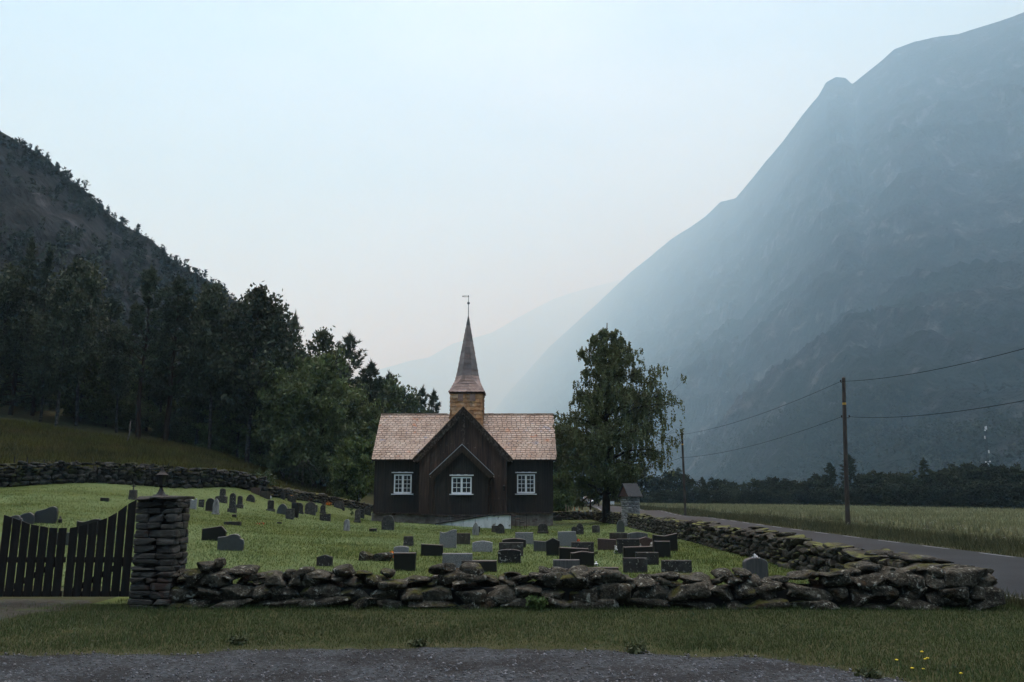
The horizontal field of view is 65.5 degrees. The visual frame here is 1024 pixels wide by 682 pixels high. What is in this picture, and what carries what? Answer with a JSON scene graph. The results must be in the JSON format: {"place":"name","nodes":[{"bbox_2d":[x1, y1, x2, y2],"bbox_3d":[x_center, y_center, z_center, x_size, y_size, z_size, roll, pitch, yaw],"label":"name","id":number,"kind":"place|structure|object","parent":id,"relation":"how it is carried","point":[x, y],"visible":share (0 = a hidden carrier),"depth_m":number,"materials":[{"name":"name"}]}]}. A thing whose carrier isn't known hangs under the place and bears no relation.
{"place":"outdoors","nodes":[
{"label":"outdoors","id":0,"kind":"place"},
{"bbox_2d":[0,599,91,619],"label":"path","id":1,"kind":"structure","parent":0,"point":[18,609],"depth_m":12.32,"materials":[{"name":"grey gravel"}]},
{"bbox_2d":[0,515,66,596],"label":"wooden gate","id":2,"kind":"structure","parent":1,"relation":"on","point":[40,560],"depth_m":12.62,"materials":[{"name":"brown wood"}]},
{"bbox_2d":[63,500,136,596],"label":"wooden gate","id":3,"kind":"structure","parent":1,"relation":"on","point":[108,560],"depth_m":12.62,"materials":[{"name":"brown wood"}]},
{"bbox_2d":[0,132,254,383],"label":"hillside","id":4,"kind":"structure","parent":0,"point":[22,208],"depth_m":235.00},
{"bbox_2d":[0,130,285,407],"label":"hillside woods","id":5,"kind":"object","parent":4,"relation":"on","point":[94,208],"visible":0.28,"depth_m":251.41,"materials":[{"name":"green plant"}]},
{"bbox_2d":[0,482,817,603],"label":"lawn","id":6,"kind":"structure","parent":0,"point":[192,490],"depth_m":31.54,"materials":[{"name":"green plant"}]},
{"bbox_2d":[35,506,58,523],"bbox_3d":[-16.223,6.091,27.746,0.707,0.648,0.179,3,-11,-14],"label":"gravestone","id":7,"kind":"object","parent":6,"relation":"on","point":[49,515],"visible":0.83,"depth_m":27.68,"materials":[{"name":"grey stone"}]},
{"bbox_2d":[373,279,622,413],"bbox_3d":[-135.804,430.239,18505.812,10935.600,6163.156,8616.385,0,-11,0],"label":"mountain","id":8,"kind":"structure","parent":0,"point":[508,355],"depth_m":19589.06,"materials":[{"name":"grey stone"}]},
{"bbox_2d":[0,386,1023,681],"bbox_3d":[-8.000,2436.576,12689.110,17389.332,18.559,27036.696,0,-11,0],"label":"ground","id":9,"kind":"structure","parent":0,"point":[20,414],"depth_m":9.98,"materials":[{"name":"green plant"}]},
{"bbox_2d":[0,260,42,381],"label":"birch tree","id":10,"kind":"object","parent":9,"relation":"on","point":[14,292],"visible":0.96,"depth_m":65.28,"materials":[{"name":"green plant"}]},
{"bbox_2d":[0,235,44,414],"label":"spruce tree","id":11,"kind":"object","parent":9,"relation":"on","point":[31,251],"visible":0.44,"depth_m":67.11,"materials":[{"name":"green plant"}]},
{"bbox_2d":[1,244,65,415],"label":"spruce tree","id":12,"kind":"object","parent":9,"relation":"on","point":[48,265],"visible":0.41,"depth_m":69.47,"materials":[{"name":"green plant"}]},
{"bbox_2d":[15,312,85,421],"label":"tree","id":13,"kind":"object","parent":9,"relation":"on","point":[41,391],"visible":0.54,"depth_m":65.06,"materials":[{"name":"green plant"}]},
{"bbox_2d":[30,274,113,426],"bbox_3d":[-36.367,0.914,65.278,5.299,13.034,5.469,-2,-11,8],"label":"birch tree","id":14,"kind":"object","parent":9,"relation":"on","point":[67,297],"visible":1,"depth_m":64.72,"materials":[{"name":"green plant"}]},
{"bbox_2d":[41,257,119,425],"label":"birch tree","id":15,"kind":"object","parent":9,"relation":"on","point":[89,280],"visible":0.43,"depth_m":68.16,"materials":[{"name":"green plant"}]},
{"bbox_2d":[56,339,115,421],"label":"tree","id":16,"kind":"object","parent":9,"relation":"on","point":[93,388],"visible":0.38,"depth_m":69.82,"materials":[{"name":"green plant"}]},
{"bbox_2d":[88,296,123,417],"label":"tree","id":17,"kind":"object","parent":9,"relation":"on","point":[116,312],"visible":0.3,"depth_m":73.66,"materials":[{"name":"green plant"}]},
{"bbox_2d":[96,324,145,432],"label":"tree","id":18,"kind":"object","parent":9,"relation":"on","point":[118,386],"visible":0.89,"depth_m":68.35,"materials":[{"name":"green plant"}]},
{"bbox_2d":[102,300,149,409],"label":"tree","id":19,"kind":"object","parent":9,"relation":"on","point":[133,327],"visible":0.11,"depth_m":77.46,"materials":[{"name":"green plant"}]},
{"bbox_2d":[0,460,268,490],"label":"dry stone wall","id":20,"kind":"structure","parent":9,"relation":"on","point":[33,473],"depth_m":45.34,"materials":[{"name":"grey stone"}]},
{"bbox_2d":[115,263,177,439],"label":"pine tree","id":21,"kind":"object","parent":9,"relation":"on","point":[149,277],"visible":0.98,"depth_m":66.84,"materials":[{"name":"green plant"}]},
{"bbox_2d":[123,358,174,431],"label":"tree","id":22,"kind":"object","parent":9,"relation":"on","point":[146,390],"visible":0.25,"depth_m":73.46,"materials":[{"name":"green plant"}]},
{"bbox_2d":[135,331,182,437],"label":"tree","id":23,"kind":"object","parent":9,"relation":"on","point":[160,399],"visible":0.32,"depth_m":71.97,"materials":[{"name":"green plant"}]},
{"bbox_2d":[128,495,194,608],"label":"gate pillar","id":24,"kind":"structure","parent":9,"relation":"on","point":[161,538],"depth_m":12.25,"materials":[{"name":"stone"}]},
{"bbox_2d":[0,418,336,496],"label":"meadow grass","id":25,"kind":"structure","parent":9,"relation":"on","point":[71,445],"depth_m":56.28,"materials":[{"name":"green plant"}]},
{"bbox_2d":[145,272,197,442],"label":"pine tree","id":26,"kind":"object","parent":9,"relation":"on","point":[172,326],"visible":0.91,"depth_m":69.01,"materials":[{"name":"green plant"}]},
{"bbox_2d":[157,338,230,445],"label":"tree","id":27,"kind":"object","parent":9,"relation":"on","point":[193,392],"visible":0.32,"depth_m":69.67,"materials":[{"name":"green plant"}]},
{"bbox_2d":[178,281,245,450],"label":"birch tree","id":28,"kind":"object","parent":9,"relation":"on","point":[211,300],"visible":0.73,"depth_m":68.59,"materials":[{"name":"green plant"}]},
{"bbox_2d":[201,526,226,540],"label":"gravestone","id":29,"kind":"object","parent":9,"relation":"on","point":[212,533],"visible":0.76,"depth_m":24.14,"materials":[{"name":"black stone"}]},
{"bbox_2d":[217,534,244,550],"bbox_3d":[-7.569,5.456,21.452,0.678,0.508,0.147,1,-11,-7],"label":"gravestone","id":30,"kind":"object","parent":9,"relation":"on","point":[231,542],"visible":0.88,"depth_m":21.39,"materials":[{"name":"grey stone"}]},
{"bbox_2d":[217,353,267,456],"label":"tree","id":31,"kind":"object","parent":9,"relation":"on","point":[227,390],"visible":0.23,"depth_m":69.36,"materials":[{"name":"green plant"}]},
{"bbox_2d":[200,280,297,461],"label":"birch tree","id":32,"kind":"object","parent":9,"relation":"on","point":[258,300],"visible":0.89,"depth_m":68.17,"materials":[{"name":"green plant"}]},
{"bbox_2d":[227,416,276,464],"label":"bush","id":33,"kind":"object","parent":9,"relation":"on","point":[258,447],"visible":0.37,"depth_m":68.78,"materials":[{"name":"green plant"}]},
{"bbox_2d":[245,306,316,464],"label":"birch tree","id":34,"kind":"object","parent":9,"relation":"on","point":[297,340],"visible":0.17,"depth_m":70.09,"materials":[{"name":"green plant"}]},
{"bbox_2d":[251,360,327,480],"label":"leafy tree","id":35,"kind":"object","parent":9,"relation":"on","point":[290,389],"visible":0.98,"depth_m":65.11,"materials":[{"name":"green plant"}]},
{"bbox_2d":[285,421,330,484],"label":"leafy tree","id":36,"kind":"object","parent":9,"relation":"on","point":[311,470],"visible":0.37,"depth_m":66.85,"materials":[{"name":"green plant"}]},
{"bbox_2d":[272,347,366,487],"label":"leafy tree","id":37,"kind":"object","parent":9,"relation":"on","point":[323,368],"visible":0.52,"depth_m":69.35,"materials":[{"name":"green plant"}]},
{"bbox_2d":[267,486,372,511],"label":"dry stone wall","id":38,"kind":"structure","parent":9,"relation":"on","point":[275,491],"depth_m":55.44,"materials":[{"name":"grey stone"}]},
{"bbox_2d":[300,325,350,423],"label":"birch tree","id":39,"kind":"object","parent":9,"relation":"on","point":[325,342],"visible":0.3,"depth_m":75.22,"materials":[{"name":"green plant"}]},
{"bbox_2d":[326,457,367,499],"bbox_3d":[-13.422,11.474,64.864,3.428,4.057,3.557,2,-11,-12],"label":"maple tree","id":40,"kind":"object","parent":9,"relation":"on","point":[344,476],"visible":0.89,"depth_m":64.42,"materials":[{"name":"green plant"}]},
{"bbox_2d":[328,432,375,501],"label":"maple tree","id":41,"kind":"object","parent":9,"relation":"on","point":[357,448],"visible":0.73,"depth_m":65.77,"materials":[{"name":"green plant"}]},
{"bbox_2d":[329,383,374,484],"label":"leafy tree","id":42,"kind":"object","parent":9,"relation":"on","point":[358,422],"visible":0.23,"depth_m":75.21,"materials":[{"name":"green plant"}]},
{"bbox_2d":[336,331,369,405],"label":"pine tree","id":43,"kind":"object","parent":9,"relation":"on","point":[349,339],"visible":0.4,"depth_m":81.05,"materials":[{"name":"green plant"}]},
{"bbox_2d":[349,397,385,478],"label":"leafy tree","id":44,"kind":"object","parent":9,"relation":"on","point":[374,415],"visible":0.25,"depth_m":77.10,"materials":[{"name":"green plant"}]},
{"bbox_2d":[357,358,386,412],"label":"pine tree","id":45,"kind":"object","parent":9,"relation":"on","point":[372,373],"visible":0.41,"depth_m":84.61,"materials":[{"name":"green plant"}]},
{"bbox_2d":[354,373,413,463],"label":"leafy tree","id":46,"kind":"object","parent":9,"relation":"on","point":[390,394],"visible":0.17,"depth_m":89.30,"materials":[{"name":"green plant"}]},
{"bbox_2d":[394,552,416,570],"bbox_3d":[-2.351,4.880,17.486,0.496,0.457,0.152,0,-11,0],"label":"gravestone","id":47,"kind":"object","parent":9,"relation":"on","point":[405,561],"visible":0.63,"depth_m":17.43,"materials":[{"name":"black stone"}]},
{"bbox_2d":[401,387,430,412],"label":"leafy tree","id":48,"kind":"object","parent":9,"relation":"on","point":[414,398],"visible":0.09,"depth_m":103.27,"materials":[{"name":"green plant"}]},
{"bbox_2d":[421,544,442,555],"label":"gravestone","id":49,"kind":"object","parent":9,"relation":"on","point":[431,549],"visible":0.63,"depth_m":21.48,"materials":[{"name":"black stone"}]},
{"bbox_2d":[439,529,456,547],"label":"gravestone","id":50,"kind":"object","parent":9,"relation":"on","point":[448,539],"visible":0.91,"depth_m":24.92,"materials":[{"name":"grey stone"}]},
{"bbox_2d":[0,647,905,681],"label":"gravel","id":51,"kind":"structure","parent":9,"relation":"on","point":[469,657],"depth_m":7.91,"materials":[{"name":"grey gravel"}]},
{"bbox_2d":[442,553,472,567],"bbox_3d":[-1.193,4.872,17.395,0.652,0.458,0.170,0,-11,0],"label":"gravestone","id":52,"kind":"object","parent":9,"relation":"on","point":[456,559],"visible":0.43,"depth_m":17.34,"materials":[{"name":"grey stone"}]},
{"bbox_2d":[371,295,556,525],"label":"church","id":53,"kind":"structure","parent":9,"relation":"on","point":[464,451],"depth_m":54.02,"materials":[{"name":"wood"}]},
{"bbox_2d":[391,472,412,494],"bbox_3d":[-7.436,9.653,54.063,1.502,1.525,0.165,0,-11,0],"label":"window","id":54,"kind":"structure","parent":53,"relation":"in","point":[402,482],"depth_m":54.08,"materials":[{"name":"white paint"}]},
{"bbox_2d":[449,474,473,494],"bbox_3d":[-3.176,9.038,50.107,1.513,1.264,0.165,0,-11,0],"label":"window","id":55,"kind":"structure","parent":53,"relation":"in","point":[460,485],"depth_m":50.12,"materials":[{"name":"white paint"}]},
{"bbox_2d":[515,472,536,494],"bbox_3d":[0.943,9.653,54.063,1.472,1.525,0.165,0,-11,0],"label":"window","id":56,"kind":"structure","parent":53,"relation":"in","point":[525,482],"depth_m":54.09,"materials":[{"name":"white paint"}]},
{"bbox_2d":[435,499,510,528],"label":"access ramp","id":57,"kind":"structure","parent":9,"relation":"on","point":[489,521],"depth_m":48.55,"materials":[{"name":"grey concrete"}]},
{"bbox_2d":[461,560,496,571],"bbox_3d":[-0.717,4.947,17.380,0.771,0.311,0.187,0,-11,0],"label":"gravestone","id":58,"kind":"object","parent":9,"relation":"on","point":[489,565],"visible":0.47,"depth_m":17.30,"materials":[{"name":"black stone"}]},
{"bbox_2d":[472,541,492,551],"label":"gravestone","id":59,"kind":"object","parent":9,"relation":"on","point":[482,546],"visible":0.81,"depth_m":23.31,"materials":[{"name":"stone"}]},
{"bbox_2d":[498,549,520,562],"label":"gravestone","id":60,"kind":"object","parent":9,"relation":"on","point":[509,555],"visible":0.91,"depth_m":19.48,"materials":[{"name":"black stone"}]},
{"bbox_2d":[525,595,548,609],"bbox_3d":[0.388,3.916,11.885,0.388,0.250,0.278,7,-13,-31],"label":"fern","id":61,"kind":"object","parent":9,"relation":"on","point":[536,603],"visible":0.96,"depth_m":11.85,"materials":[{"name":"green plant"}]},
{"bbox_2d":[546,538,559,555],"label":"gravestone","id":62,"kind":"object","parent":9,"relation":"on","point":[552,546],"visible":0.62,"depth_m":21.97,"materials":[{"name":"black stone"}]},
{"bbox_2d":[526,510,593,519],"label":"dry stone wall","id":63,"kind":"structure","parent":9,"relation":"on","point":[578,515],"depth_m":62.18,"materials":[{"name":"grey stone"}]},
{"bbox_2d":[553,559,579,568],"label":"gravestone","id":64,"kind":"object","parent":9,"relation":"on","point":[566,563],"visible":0.43,"depth_m":17.43,"materials":[{"name":"grey stone"}]},
{"bbox_2d":[553,472,581,513],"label":"leafy bush","id":65,"kind":"object","parent":9,"relation":"on","point":[561,501],"visible":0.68,"depth_m":67.28,"materials":[{"name":"green plant"}]},
{"bbox_2d":[558,531,576,546],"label":"gravestone","id":66,"kind":"object","parent":9,"relation":"on","point":[566,538],"visible":0.67,"depth_m":26.27,"materials":[{"name":"grey stone"}]},
{"bbox_2d":[553,420,583,507],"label":"leafy tree","id":67,"kind":"object","parent":9,"relation":"on","point":[559,451],"visible":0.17,"depth_m":73.63,"materials":[{"name":"green plant"}]},
{"bbox_2d":[570,551,593,566],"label":"gravestone","id":68,"kind":"object","parent":9,"relation":"on","point":[585,558],"visible":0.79,"depth_m":18.70,"materials":[{"name":"black stone"}]},
{"bbox_2d":[159,557,1005,610],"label":"dry stone wall","id":69,"kind":"structure","parent":9,"relation":"on","point":[857,584],"depth_m":12.10,"materials":[{"name":"grey stone"}]},
{"bbox_2d":[553,327,686,522],"bbox_3d":[7.365,5.735,55.832,9.596,14.336,9.263,0,-11,0],"label":"birch tree","id":70,"kind":"object","parent":9,"relation":"on","point":[601,440],"visible":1,"depth_m":54.65,"materials":[{"name":"green plant"}]},
{"bbox_2d":[618,483,642,526],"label":"roofed pillar","id":71,"kind":"structure","parent":9,"relation":"on","point":[630,494],"depth_m":45.84,"materials":[{"name":"grey stone"}]},
{"bbox_2d":[623,557,647,572],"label":"gravestone","id":72,"kind":"object","parent":9,"relation":"on","point":[635,564],"visible":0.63,"depth_m":17.32,"materials":[{"name":"stone"}]},
{"bbox_2d":[623,546,652,556],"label":"gravestone","id":73,"kind":"object","parent":9,"relation":"on","point":[629,551],"visible":0.47,"depth_m":20.37,"materials":[{"name":"black stone"}]},
{"bbox_2d":[641,476,670,502],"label":"tree","id":74,"kind":"object","parent":9,"relation":"on","point":[656,486],"visible":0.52,"depth_m":179.73,"materials":[{"name":"green plant"}]},
{"bbox_2d":[653,541,670,557],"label":"gravestone","id":75,"kind":"object","parent":9,"relation":"on","point":[662,548],"visible":0.63,"depth_m":21.36,"materials":[{"name":"black stone"}]},
{"bbox_2d":[652,533,677,550],"bbox_3d":[4.605,6.088,23.981,0.738,0.600,0.179,-1,-11,3],"label":"gravestone","id":76,"kind":"object","parent":9,"relation":"on","point":[672,539],"visible":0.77,"depth_m":23.91,"materials":[{"name":"black stone"}]},
{"bbox_2d":[658,467,691,502],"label":"tree","id":77,"kind":"object","parent":9,"relation":"on","point":[668,479],"visible":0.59,"depth_m":178.26,"materials":[{"name":"green plant"}]},
{"bbox_2d":[661,560,691,572],"bbox_3d":[3.586,4.954,17.371,0.642,0.333,0.175,0,-11,0],"label":"gravestone","id":78,"kind":"object","parent":9,"relation":"on","point":[681,566],"visible":0.63,"depth_m":17.30,"materials":[{"name":"stone"}]},
{"bbox_2d":[693,487,714,503],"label":"bush","id":79,"kind":"object","parent":9,"relation":"on","point":[704,495],"visible":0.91,"depth_m":160.98,"materials":[{"name":"green plant"}]},
{"bbox_2d":[699,476,726,503],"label":"tree","id":80,"kind":"object","parent":9,"relation":"on","point":[715,483],"visible":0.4,"depth_m":167.55,"materials":[{"name":"green plant"}]},
{"bbox_2d":[742,557,768,582],"bbox_3d":[4.485,4.301,14.654,0.441,0.617,0.136,1,-11,-6],"label":"gravestone","id":81,"kind":"object","parent":9,"relation":"on","point":[757,565],"visible":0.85,"depth_m":14.62,"materials":[{"name":"grey stone"}]},
{"bbox_2d":[756,484,783,504],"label":"bush","id":82,"kind":"object","parent":9,"relation":"on","point":[768,490],"visible":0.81,"depth_m":147.66,"materials":[{"name":"green plant"}]},
{"bbox_2d":[592,510,961,571],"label":"dry stone wall","id":83,"kind":"structure","parent":9,"relation":"on","point":[791,550],"depth_m":19.55,"materials":[{"name":"grey stone"}]},
{"bbox_2d":[579,504,1023,609],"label":"verge grass","id":84,"kind":"structure","parent":9,"relation":"on","point":[962,541],"depth_m":32.62,"materials":[{"name":"green plant"}]},
{"bbox_2d":[800,472,835,499],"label":"tree","id":85,"kind":"object","parent":9,"relation":"on","point":[815,480],"visible":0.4,"depth_m":143.22,"materials":[{"name":"green plant"}]},
{"bbox_2d":[808,486,832,504],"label":"bush","id":86,"kind":"object","parent":9,"relation":"on","point":[818,494],"visible":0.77,"depth_m":138.69,"materials":[{"name":"green plant"}]},
{"bbox_2d":[831,454,857,500],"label":"tree","id":87,"kind":"object","parent":9,"relation":"on","point":[852,469],"visible":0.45,"depth_m":139.86,"materials":[{"name":"green plant"}]},
{"bbox_2d":[840,377,849,523],"bbox_3d":[17.496,5.969,41.704,0.662,8.282,0.290,0,-11,0],"label":"utility pole","id":88,"kind":"object","parent":9,"relation":"on","point":[846,484],"visible":0.97,"depth_m":41.64,"materials":[{"name":"brown wood"}]},
{"bbox_2d":[854,667,884,678],"bbox_3d":[3.371,3.148,7.525,0.273,0.145,0.234,-3,-11,14],"label":"weed","id":89,"kind":"object","parent":9,"relation":"on","point":[875,673],"visible":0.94,"depth_m":7.48,"materials":[{"name":"green plant"}]},
{"bbox_2d":[859,469,892,491],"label":"tree","id":90,"kind":"object","parent":9,"relation":"on","point":[881,476],"visible":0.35,"depth_m":135.38,"materials":[{"name":"green plant"}]},
{"bbox_2d":[856,481,896,506],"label":"bush","id":91,"kind":"object","parent":9,"relation":"on","point":[872,492],"visible":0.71,"depth_m":131.20,"materials":[{"name":"green plant"}]},
{"bbox_2d":[885,469,922,505],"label":"tree","id":92,"kind":"object","parent":9,"relation":"on","point":[907,477],"visible":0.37,"depth_m":130.46,"materials":[{"name":"green plant"}]},
{"bbox_2d":[894,482,930,506],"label":"bush","id":93,"kind":"object","parent":9,"relation":"on","point":[906,502],"visible":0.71,"depth_m":126.20,"materials":[{"name":"green plant"}]},
{"bbox_2d":[905,484,940,506],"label":"bush","id":94,"kind":"object","parent":9,"relation":"on","point":[917,491],"visible":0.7,"depth_m":124.73,"materials":[{"name":"green plant"}]},
{"bbox_2d":[907,482,943,506],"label":"bush","id":95,"kind":"object","parent":9,"relation":"on","point":[931,487],"visible":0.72,"depth_m":124.10,"materials":[{"name":"green plant"}]},
{"bbox_2d":[929,482,958,507],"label":"bush","id":96,"kind":"object","parent":9,"relation":"on","point":[945,489],"visible":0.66,"depth_m":121.45,"materials":[{"name":"green plant"}]},
{"bbox_2d":[929,462,961,504],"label":"tree","id":97,"kind":"object","parent":9,"relation":"on","point":[946,473],"visible":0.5,"depth_m":123.70,"materials":[{"name":"green plant"}]},
{"bbox_2d":[949,461,984,505],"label":"tree","id":98,"kind":"object","parent":9,"relation":"on","point":[966,468],"visible":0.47,"depth_m":121.37,"materials":[{"name":"green plant"}]},
{"bbox_2d":[957,463,992,506],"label":"tree","id":99,"kind":"object","parent":9,"relation":"on","point":[986,477],"visible":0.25,"depth_m":120.55,"materials":[{"name":"green plant"}]},
{"bbox_2d":[975,476,1017,507],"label":"bush","id":100,"kind":"object","parent":9,"relation":"on","point":[998,501],"visible":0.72,"depth_m":115.50,"materials":[{"name":"green plant"}]},
{"bbox_2d":[992,462,1023,502],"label":"tree","id":101,"kind":"object","parent":9,"relation":"on","point":[1011,472],"visible":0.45,"depth_m":116.55,"materials":[{"name":"green plant"}]},
{"bbox_2d":[0,0,1023,385],"label":"sky","id":102,"kind":"structure","parent":0,"point":[382,165],"materials":[{"name":"white"}]},
{"bbox_2d":[492,12,1023,492],"bbox_3d":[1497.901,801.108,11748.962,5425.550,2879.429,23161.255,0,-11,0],"label":"mountain","id":103,"kind":"structure","parent":0,"point":[868,226],"depth_m":2533.26,"materials":[{"name":"grey stone"}]},
{"bbox_2d":[610,377,1023,494],"bbox_3d":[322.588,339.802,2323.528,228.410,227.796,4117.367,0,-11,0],"label":"mountain woods","id":104,"kind":"object","parent":103,"relation":"on","point":[1012,425],"visible":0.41,"depth_m":766.64,"materials":[{"name":"green plant"}]},
{"bbox_2d":[592,505,1023,596],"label":"road","id":105,"kind":"structure","parent":0,"point":[1008,572],"depth_m":23.83,"materials":[{"name":"grey asphalt"}]},
{"bbox_2d":[614,502,1023,541],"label":"field","id":106,"kind":"structure","parent":0,"point":[1009,535],"depth_m":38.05,"materials":[{"name":"green plant"}]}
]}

